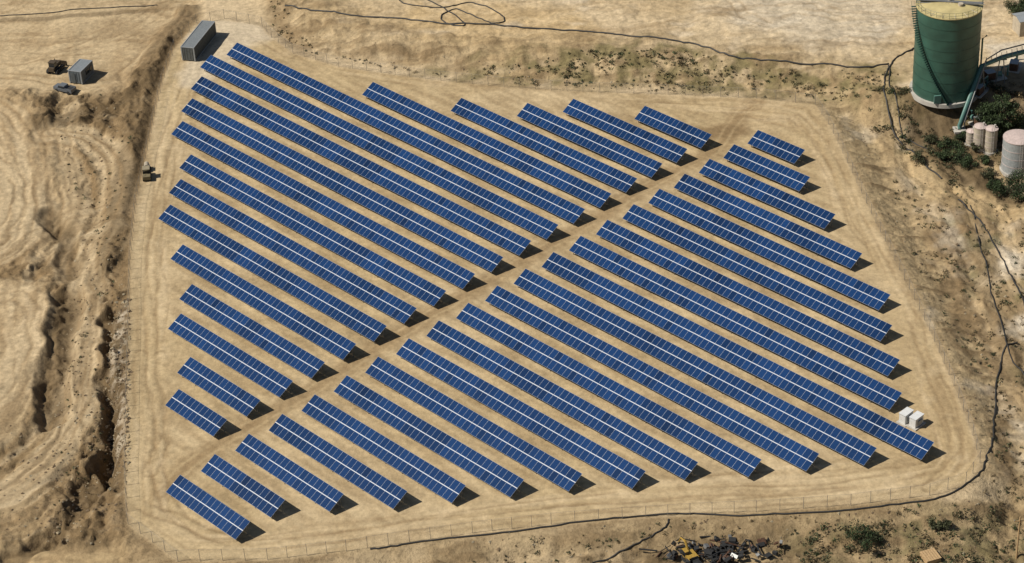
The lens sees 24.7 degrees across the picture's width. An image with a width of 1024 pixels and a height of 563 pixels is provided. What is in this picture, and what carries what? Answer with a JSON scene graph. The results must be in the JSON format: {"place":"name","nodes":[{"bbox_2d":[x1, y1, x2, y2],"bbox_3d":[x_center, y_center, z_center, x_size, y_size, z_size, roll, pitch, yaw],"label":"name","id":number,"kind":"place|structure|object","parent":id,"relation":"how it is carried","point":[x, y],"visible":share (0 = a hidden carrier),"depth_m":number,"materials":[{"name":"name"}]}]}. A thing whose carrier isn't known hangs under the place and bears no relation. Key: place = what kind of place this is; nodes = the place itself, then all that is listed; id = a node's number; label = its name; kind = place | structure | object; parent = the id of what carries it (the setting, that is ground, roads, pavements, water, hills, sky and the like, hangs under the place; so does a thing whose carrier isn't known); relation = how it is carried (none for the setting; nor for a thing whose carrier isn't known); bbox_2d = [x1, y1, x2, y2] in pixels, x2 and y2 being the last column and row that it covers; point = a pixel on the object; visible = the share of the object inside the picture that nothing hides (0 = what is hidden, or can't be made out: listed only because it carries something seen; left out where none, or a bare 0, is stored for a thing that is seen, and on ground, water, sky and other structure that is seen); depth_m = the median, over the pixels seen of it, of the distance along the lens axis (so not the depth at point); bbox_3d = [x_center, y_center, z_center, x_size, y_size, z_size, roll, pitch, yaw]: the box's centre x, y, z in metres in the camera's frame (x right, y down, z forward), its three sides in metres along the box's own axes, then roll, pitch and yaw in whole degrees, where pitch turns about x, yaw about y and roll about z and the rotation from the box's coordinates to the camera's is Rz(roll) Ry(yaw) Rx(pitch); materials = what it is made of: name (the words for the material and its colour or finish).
{"place":"outdoors","nodes":[
{"label":"outdoors","id":0,"kind":"place"},
{"bbox_2d":[142,165,151,180],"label":"utility cart","id":1,"kind":"object","parent":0,"point":[146,170],"visible":1,"depth_m":395.21,"materials":[{"name":"beige paint"}]},
{"bbox_2d":[0,0,1023,562],"bbox_3d":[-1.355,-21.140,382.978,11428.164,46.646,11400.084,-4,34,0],"label":"ground","id":2,"kind":"structure","parent":0,"point":[48,222],"depth_m":366.48,"materials":[{"name":"soil"}]},
{"bbox_2d":[46,58,67,74],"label":"bulldozer","id":3,"kind":"object","parent":2,"relation":"on","point":[54,64],"visible":1,"depth_m":429.90,"materials":[{"name":"metal"}]},
{"bbox_2d":[53,82,76,94],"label":"pickup truck","id":4,"kind":"object","parent":2,"relation":"on","point":[66,88],"visible":1,"depth_m":424.45,"materials":[{"name":"paint"}]},
{"bbox_2d":[0,5,154,15],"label":"water hose","id":5,"kind":"object","parent":2,"relation":"on","point":[77,9],"visible":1,"depth_m":451.71,"materials":[{"name":"black rubber"}]},
{"bbox_2d":[68,59,93,84],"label":"site office cabin","id":6,"kind":"object","parent":2,"relation":"on","point":[80,71],"visible":1,"depth_m":426.91,"materials":[{"name":"metal"}]},
{"bbox_2d":[165,389,226,437],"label":"solar panel array","id":7,"kind":"object","parent":2,"relation":"on","point":[209,421],"visible":1,"depth_m":337.47,"materials":[{"name":"glass"}]},
{"bbox_2d":[180,20,216,60],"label":"storage container","id":8,"kind":"object","parent":2,"relation":"on","point":[198,40],"visible":1,"depth_m":432.11,"materials":[{"name":"grey metal"}]},
{"bbox_2d":[166,475,249,540],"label":"solar panel array","id":9,"kind":"object","parent":2,"relation":"on","point":[204,504],"visible":1,"depth_m":319.37,"materials":[{"name":"glass"}]},
{"bbox_2d":[177,357,259,417],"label":"solar panel array","id":10,"kind":"object","parent":2,"relation":"on","point":[225,390],"visible":1,"depth_m":342.50,"materials":[{"name":"glass"}]},
{"bbox_2d":[168,314,292,397],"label":"solar panel array","id":11,"kind":"object","parent":2,"relation":"on","point":[263,375],"visible":1,"depth_m":348.90,"materials":[{"name":"glass"}]},
{"bbox_2d":[201,454,284,518],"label":"solar panel array","id":12,"kind":"object","parent":2,"relation":"on","point":[237,482],"visible":1,"depth_m":322.90,"materials":[{"name":"glass"}]},
{"bbox_2d":[180,284,324,379],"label":"solar panel array","id":13,"kind":"object","parent":2,"relation":"on","point":[270,341],"visible":1,"depth_m":353.87,"materials":[{"name":"glass"}]},
{"bbox_2d":[171,245,355,359],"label":"solar panel array","id":14,"kind":"object","parent":2,"relation":"on","point":[295,320],"visible":1,"depth_m":360.20,"materials":[{"name":"glass"}]},
{"bbox_2d":[158,205,385,343],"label":"solar panel array","id":15,"kind":"object","parent":2,"relation":"on","point":[364,324],"visible":1,"depth_m":366.72,"materials":[{"name":"glass"}]},
{"bbox_2d":[235,434,342,512],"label":"solar panel array","id":16,"kind":"object","parent":2,"relation":"on","point":[267,458],"visible":1,"depth_m":324.76,"materials":[{"name":"glass"}]},
{"bbox_2d":[169,179,416,325],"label":"solar panel array","id":17,"kind":"object","parent":2,"relation":"on","point":[376,297],"visible":1,"depth_m":371.58,"materials":[{"name":"glass"}]},
{"bbox_2d":[180,155,445,307],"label":"solar panel array","id":18,"kind":"object","parent":2,"relation":"on","point":[358,254],"visible":1,"depth_m":376.42,"materials":[{"name":"glass"}]},
{"bbox_2d":[172,121,474,289],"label":"solar panel array","id":19,"kind":"object","parent":2,"relation":"on","point":[385,237],"visible":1,"depth_m":382.59,"materials":[{"name":"glass"}]},
{"bbox_2d":[269,414,406,508],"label":"solar panel array","id":20,"kind":"object","parent":2,"relation":"on","point":[338,467],"visible":1,"depth_m":326.29,"materials":[{"name":"glass"}]},
{"bbox_2d":[182,98,502,273],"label":"solar panel array","id":21,"kind":"object","parent":2,"relation":"on","point":[440,235],"visible":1,"depth_m":387.43,"materials":[{"name":"glass"}]},
{"bbox_2d":[191,76,530,257],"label":"solar panel array","id":22,"kind":"object","parent":2,"relation":"on","point":[464,217],"visible":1,"depth_m":392.00,"materials":[{"name":"glass"}]},
{"bbox_2d":[200,55,557,238],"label":"solar panel array","id":23,"kind":"object","parent":2,"relation":"on","point":[512,212],"visible":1,"depth_m":397.06,"materials":[{"name":"glass"}]},
{"bbox_2d":[301,395,465,504],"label":"solar panel array","id":24,"kind":"object","parent":2,"relation":"on","point":[357,432],"visible":1,"depth_m":328.13,"materials":[{"name":"glass"}]},
{"bbox_2d":[227,43,584,225],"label":"solar panel array","id":25,"kind":"object","parent":2,"relation":"on","point":[571,212],"visible":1,"depth_m":400.52,"materials":[{"name":"glass"}]},
{"bbox_2d":[334,376,523,498],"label":"solar panel array","id":26,"kind":"object","parent":2,"relation":"on","point":[435,440],"visible":1,"depth_m":329.93,"materials":[{"name":"glass"}]},
{"bbox_2d":[399,0,504,25],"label":"water hose","id":27,"kind":"object","parent":2,"relation":"on","point":[444,7],"visible":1,"depth_m":436.08,"materials":[{"name":"black rubber"}]},
{"bbox_2d":[365,357,581,492],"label":"solar panel array","id":28,"kind":"object","parent":2,"relation":"on","point":[509,444],"visible":1,"depth_m":331.74,"materials":[{"name":"glass"}]},
{"bbox_2d":[362,82,610,207],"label":"solar panel array","id":29,"kind":"object","parent":2,"relation":"on","point":[518,159],"visible":1,"depth_m":396.26,"materials":[{"name":"glass"}]},
{"bbox_2d":[0,36,1023,562],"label":"loose rocks","id":30,"kind":"object","parent":2,"relation":"on","point":[108,400],"visible":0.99,"depth_m":342.95,"materials":[{"name":"stone"}]},
{"bbox_2d":[396,339,645,489],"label":"solar panel array","id":31,"kind":"object","parent":2,"relation":"on","point":[608,462],"visible":1,"depth_m":333.15,"materials":[{"name":"glass"}]},
{"bbox_2d":[53,1,1023,562],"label":"dry scrub","id":32,"kind":"object","parent":2,"relation":"on","point":[997,89],"visible":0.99,"depth_m":373.48,"materials":[{"name":"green plant"}]},
{"bbox_2d":[451,98,636,192],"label":"solar panel array","id":33,"kind":"object","parent":2,"relation":"on","point":[577,160],"visible":1,"depth_m":395.29,"materials":[{"name":"glass"}]},
{"bbox_2d":[124,9,980,560],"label":"chain link fence","id":34,"kind":"object","parent":2,"relation":"on","point":[546,513],"visible":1,"depth_m":340.73,"materials":[{"name":"metal"}]},
{"bbox_2d":[426,321,697,480],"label":"solar panel array","id":35,"kind":"object","parent":2,"relation":"on","point":[656,451],"visible":1,"depth_m":335.26,"materials":[{"name":"glass"}]},
{"bbox_2d":[285,5,888,67],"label":"water hose","id":36,"kind":"object","parent":2,"relation":"on","point":[595,32],"visible":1,"depth_m":426.07,"materials":[{"name":"black rubber"}]},
{"bbox_2d":[517,103,661,179],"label":"solar panel array","id":37,"kind":"object","parent":2,"relation":"on","point":[592,141],"visible":1,"depth_m":396.00,"materials":[{"name":"glass"}]},
{"bbox_2d":[456,303,761,476],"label":"solar panel array","id":38,"kind":"object","parent":2,"relation":"on","point":[710,444],"visible":1,"depth_m":336.67,"materials":[{"name":"glass"}]},
{"bbox_2d":[563,99,686,164],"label":"solar panel array","id":39,"kind":"object","parent":2,"relation":"on","point":[642,138],"visible":1,"depth_m":398.04,"materials":[{"name":"glass"}]},
{"bbox_2d":[592,519,669,562],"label":"water hose","id":40,"kind":"object","parent":2,"relation":"on","point":[633,544],"visible":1,"depth_m":311.56,"materials":[{"name":"black rubber"}]},
{"bbox_2d":[485,286,818,472],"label":"solar panel array","id":41,"kind":"object","parent":2,"relation":"on","point":[787,449],"visible":1,"depth_m":338.37,"materials":[{"name":"glass"}]},
{"bbox_2d":[635,106,711,147],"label":"solar panel array","id":42,"kind":"object","parent":2,"relation":"on","point":[669,125],"visible":1,"depth_m":398.37,"materials":[{"name":"glass"}]},
{"bbox_2d":[677,536,698,562],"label":"excavator","id":43,"kind":"object","parent":2,"relation":"on","point":[687,553],"visible":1,"depth_m":309.39,"materials":[{"name":"metal"}]},
{"bbox_2d":[370,342,1017,549],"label":"water hose","id":44,"kind":"object","parent":2,"relation":"on","point":[961,487],"visible":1,"depth_m":314.68,"materials":[{"name":"black rubber"}]},
{"bbox_2d":[513,269,876,466],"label":"solar panel array","id":45,"kind":"object","parent":2,"relation":"on","point":[846,444],"visible":1,"depth_m":340.05,"materials":[{"name":"glass"}]},
{"bbox_2d":[639,534,782,562],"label":"scrap metal pile","id":46,"kind":"object","parent":2,"relation":"on","point":[711,554],"visible":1,"depth_m":310.12,"materials":[{"name":"metal"}]},
{"bbox_2d":[569,236,901,409],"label":"solar panel array","id":47,"kind":"object","parent":2,"relation":"on","point":[831,369],"visible":1,"depth_m":348.91,"materials":[{"name":"glass"}]},
{"bbox_2d":[542,252,933,461],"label":"solar panel array","id":48,"kind":"object","parent":2,"relation":"on","point":[822,397],"visible":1,"depth_m":341.75,"materials":[{"name":"glass"}]},
{"bbox_2d":[596,220,899,375],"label":"solar panel array","id":49,"kind":"object","parent":2,"relation":"on","point":[859,351],"visible":1,"depth_m":354.26,"materials":[{"name":"glass"}]},
{"bbox_2d":[622,204,891,342],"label":"solar panel array","id":50,"kind":"object","parent":2,"relation":"on","point":[811,297],"visible":1,"depth_m":359.88,"materials":[{"name":"glass"}]},
{"bbox_2d":[723,144,809,193],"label":"solar panel array","id":51,"kind":"object","parent":2,"relation":"on","point":[776,171],"visible":1,"depth_m":385.75,"materials":[{"name":"glass"}]},
{"bbox_2d":[699,159,834,230],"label":"solar panel array","id":52,"kind":"object","parent":2,"relation":"on","point":[771,195],"visible":1,"depth_m":378.95,"materials":[{"name":"glass"}]},
{"bbox_2d":[674,174,861,269],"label":"solar panel array","id":53,"kind":"object","parent":2,"relation":"on","point":[801,236],"visible":1,"depth_m":372.10,"materials":[{"name":"glass"}]},
{"bbox_2d":[648,189,889,310],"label":"solar panel array","id":54,"kind":"object","parent":2,"relation":"on","point":[802,264],"visible":1,"depth_m":365.17,"materials":[{"name":"glass"}]},
{"bbox_2d":[747,130,804,163],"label":"solar panel array","id":55,"kind":"object","parent":2,"relation":"on","point":[777,147],"visible":1,"depth_m":391.17,"materials":[{"name":"glass"}]},
{"bbox_2d":[844,518,881,551],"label":"green bush","id":56,"kind":"object","parent":2,"relation":"on","point":[862,531],"visible":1,"depth_m":309.40,"materials":[{"name":"green plant"}]},
{"bbox_2d":[868,530,883,542],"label":"olive bush","id":57,"kind":"object","parent":2,"relation":"on","point":[877,536],"visible":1,"depth_m":309.68,"materials":[{"name":"green plant"}]},
{"bbox_2d":[896,407,913,426],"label":"inverter cabinet","id":58,"kind":"object","parent":2,"relation":"on","point":[905,414],"visible":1,"depth_m":328.90,"materials":[{"name":"white metal"}]},
{"bbox_2d":[888,65,926,148],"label":"water hose","id":59,"kind":"object","parent":2,"relation":"on","point":[898,109],"visible":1,"depth_m":401.09,"materials":[{"name":"black rubber"}]},
{"bbox_2d":[882,47,941,178],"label":"water hose","id":60,"kind":"object","parent":2,"relation":"on","point":[938,175],"visible":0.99,"depth_m":401.40,"materials":[{"name":"black rubber"}]},
{"bbox_2d":[906,410,925,430],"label":"inverter cabinet","id":61,"kind":"object","parent":2,"relation":"on","point":[916,422],"visible":1,"depth_m":328.01,"materials":[{"name":"white metal"}]},
{"bbox_2d":[911,150,925,164],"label":"olive bush","id":62,"kind":"object","parent":2,"relation":"on","point":[917,155],"visible":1,"depth_m":390.78,"materials":[{"name":"green plant"}]},
{"bbox_2d":[924,133,935,142],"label":"olive bush","id":63,"kind":"object","parent":2,"relation":"on","point":[931,137],"visible":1,"depth_m":395.90,"materials":[{"name":"green plant"}]},
{"bbox_2d":[920,548,941,562],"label":"timber pallet stack","id":64,"kind":"object","parent":2,"relation":"on","point":[931,555],"visible":1,"depth_m":306.94,"materials":[{"name":"beige wood"}]},
{"bbox_2d":[926,518,943,529],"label":"olive bush","id":65,"kind":"object","parent":2,"relation":"on","point":[932,525],"visible":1,"depth_m":311.64,"materials":[{"name":"green plant"}]},
{"bbox_2d":[933,149,951,158],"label":"green bush","id":66,"kind":"object","parent":2,"relation":"on","point":[940,155],"visible":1,"depth_m":391.17,"materials":[{"name":"green plant"}]},
{"bbox_2d":[941,518,951,528],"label":"olive bush","id":67,"kind":"object","parent":2,"relation":"on","point":[946,523],"visible":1,"depth_m":311.40,"materials":[{"name":"green plant"}]},
{"bbox_2d":[909,0,986,108],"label":"green storage tank","id":68,"kind":"object","parent":2,"relation":"on","point":[946,49],"visible":1,"depth_m":393.92,"materials":[{"name":"metal"}]},
{"bbox_2d":[936,136,964,149],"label":"green bush","id":69,"kind":"object","parent":2,"relation":"on","point":[946,141],"visible":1,"depth_m":394.18,"materials":[{"name":"green plant"}]},
{"bbox_2d":[942,145,966,165],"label":"green bush","id":70,"kind":"object","parent":2,"relation":"on","point":[957,157],"visible":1,"depth_m":390.46,"materials":[{"name":"green plant"}]},
{"bbox_2d":[954,130,965,141],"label":"green bush","id":71,"kind":"object","parent":2,"relation":"on","point":[961,136],"visible":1,"depth_m":395.33,"materials":[{"name":"green plant"}]},
{"bbox_2d":[964,127,973,146],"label":"process tank","id":72,"kind":"object","parent":2,"relation":"on","point":[969,136],"visible":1,"depth_m":394.16,"materials":[{"name":"beige metal"}]},
{"bbox_2d":[961,153,979,168],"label":"green bush","id":73,"kind":"object","parent":2,"relation":"on","point":[967,162],"visible":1,"depth_m":388.68,"materials":[{"name":"green plant"}]},
{"bbox_2d":[968,109,979,126],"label":"pump skid","id":74,"kind":"object","parent":2,"relation":"on","point":[973,122],"visible":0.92,"depth_m":398.80,"materials":[{"name":"metal"}]},
{"bbox_2d":[970,142,982,151],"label":"olive bush","id":75,"kind":"object","parent":2,"relation":"on","point":[974,147],"visible":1,"depth_m":393.40,"materials":[{"name":"green plant"}]},
{"bbox_2d":[973,122,986,151],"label":"process tank","id":76,"kind":"object","parent":2,"relation":"on","point":[979,135],"visible":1,"depth_m":392.51,"materials":[{"name":"beige metal"}]},
{"bbox_2d":[975,76,988,98],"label":"pump skid","id":77,"kind":"object","parent":2,"relation":"on","point":[980,93],"visible":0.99,"depth_m":400.02,"materials":[{"name":"metal"}]},
{"bbox_2d":[976,155,990,164],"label":"green bush","id":78,"kind":"object","parent":2,"relation":"on","point":[985,159],"visible":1,"depth_m":389.60,"materials":[{"name":"green plant"}]},
{"bbox_2d":[973,101,1000,122],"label":"leafy tree","id":79,"kind":"object","parent":2,"relation":"on","point":[982,111],"visible":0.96,"depth_m":395.49,"materials":[{"name":"green plant"}]},
{"bbox_2d":[952,44,1023,133],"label":"transfer pipe gantry","id":80,"kind":"object","parent":2,"relation":"on","point":[971,95],"visible":1,"depth_m":397.83,"materials":[{"name":"green metal"}]},
{"bbox_2d":[980,167,995,178],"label":"olive bush","id":81,"kind":"object","parent":2,"relation":"on","point":[990,173],"visible":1,"depth_m":385.50,"materials":[{"name":"green plant"}]},
{"bbox_2d":[983,124,998,155],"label":"process tank","id":82,"kind":"object","parent":2,"relation":"on","point":[991,137],"visible":1,"depth_m":392.07,"materials":[{"name":"beige metal"}]},
{"bbox_2d":[958,199,1023,303],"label":"water hose","id":83,"kind":"object","parent":2,"relation":"on","point":[995,247],"visible":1,"depth_m":368.39,"materials":[{"name":"black rubber"}]},
{"bbox_2d":[986,178,1000,189],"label":"green bush","id":84,"kind":"object","parent":2,"relation":"on","point":[990,184],"visible":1,"depth_m":383.38,"materials":[{"name":"green plant"}]},
{"bbox_2d":[982,65,1008,82],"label":"pump skid","id":85,"kind":"object","parent":2,"relation":"on","point":[991,73],"visible":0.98,"depth_m":403.93,"materials":[{"name":"metal"}]},
{"bbox_2d":[970,205,1023,374],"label":"water hose","id":86,"kind":"object","parent":2,"relation":"on","point":[992,295],"visible":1,"depth_m":357.76,"materials":[{"name":"black rubber"}]},
{"bbox_2d":[985,114,1009,138],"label":"leafy tree","id":87,"kind":"object","parent":2,"relation":"on","point":[1000,124],"visible":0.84,"depth_m":394.17,"materials":[{"name":"green plant"}]},
{"bbox_2d":[986,92,1023,133],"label":"leafy tree","id":88,"kind":"object","parent":2,"relation":"on","point":[1008,110],"visible":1,"depth_m":393.28,"materials":[{"name":"green plant"}]},
{"bbox_2d":[990,178,1019,195],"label":"green bush","id":89,"kind":"object","parent":2,"relation":"on","point":[1001,190],"visible":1,"depth_m":381.39,"materials":[{"name":"green plant"}]},
{"bbox_2d":[999,129,1023,177],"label":"process tank","id":90,"kind":"object","parent":2,"relation":"on","point":[1012,158],"visible":0.98,"depth_m":384.64,"materials":[{"name":"metal"}]},
{"bbox_2d":[1001,167,1023,193],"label":"green bush","id":91,"kind":"object","parent":2,"relation":"on","point":[1018,176],"visible":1,"depth_m":381.87,"materials":[{"name":"green plant"}]},
{"bbox_2d":[1003,0,1023,14],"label":"green bush","id":92,"kind":"object","parent":2,"relation":"on","point":[1012,8],"visible":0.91,"depth_m":423.08,"materials":[{"name":"green plant"}]},
{"bbox_2d":[1006,50,1022,73],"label":"pump skid","id":93,"kind":"object","parent":2,"relation":"on","point":[1015,64],"visible":0.88,"depth_m":406.19,"materials":[{"name":"metal"}]},
{"bbox_2d":[1010,187,1023,201],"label":"green bush","id":94,"kind":"object","parent":2,"relation":"on","point":[1016,194],"visible":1,"depth_m":378.65,"materials":[{"name":"green plant"}]},
{"bbox_2d":[1010,122,1023,129],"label":"olive bush","id":95,"kind":"object","parent":2,"relation":"on","point":[1019,126],"visible":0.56,"depth_m":396.24,"materials":[{"name":"green plant"}]},
{"bbox_2d":[1012,12,1023,36],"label":"pump house","id":96,"kind":"structure","parent":2,"relation":"on","point":[1018,24],"depth_m":416.77,"materials":[{"name":"beige paint"}]},
{"bbox_2d":[1012,0,1023,8],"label":"green bush","id":97,"kind":"object","parent":2,"relation":"on","point":[1019,1],"visible":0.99,"depth_m":423.93,"materials":[{"name":"green plant"}]},
{"bbox_2d":[1014,517,1023,558],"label":"utility pole","id":98,"kind":"object","parent":2,"relation":"on","point":[1019,521],"visible":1,"depth_m":307.54,"materials":[{"name":"brown wood"}]}
]}

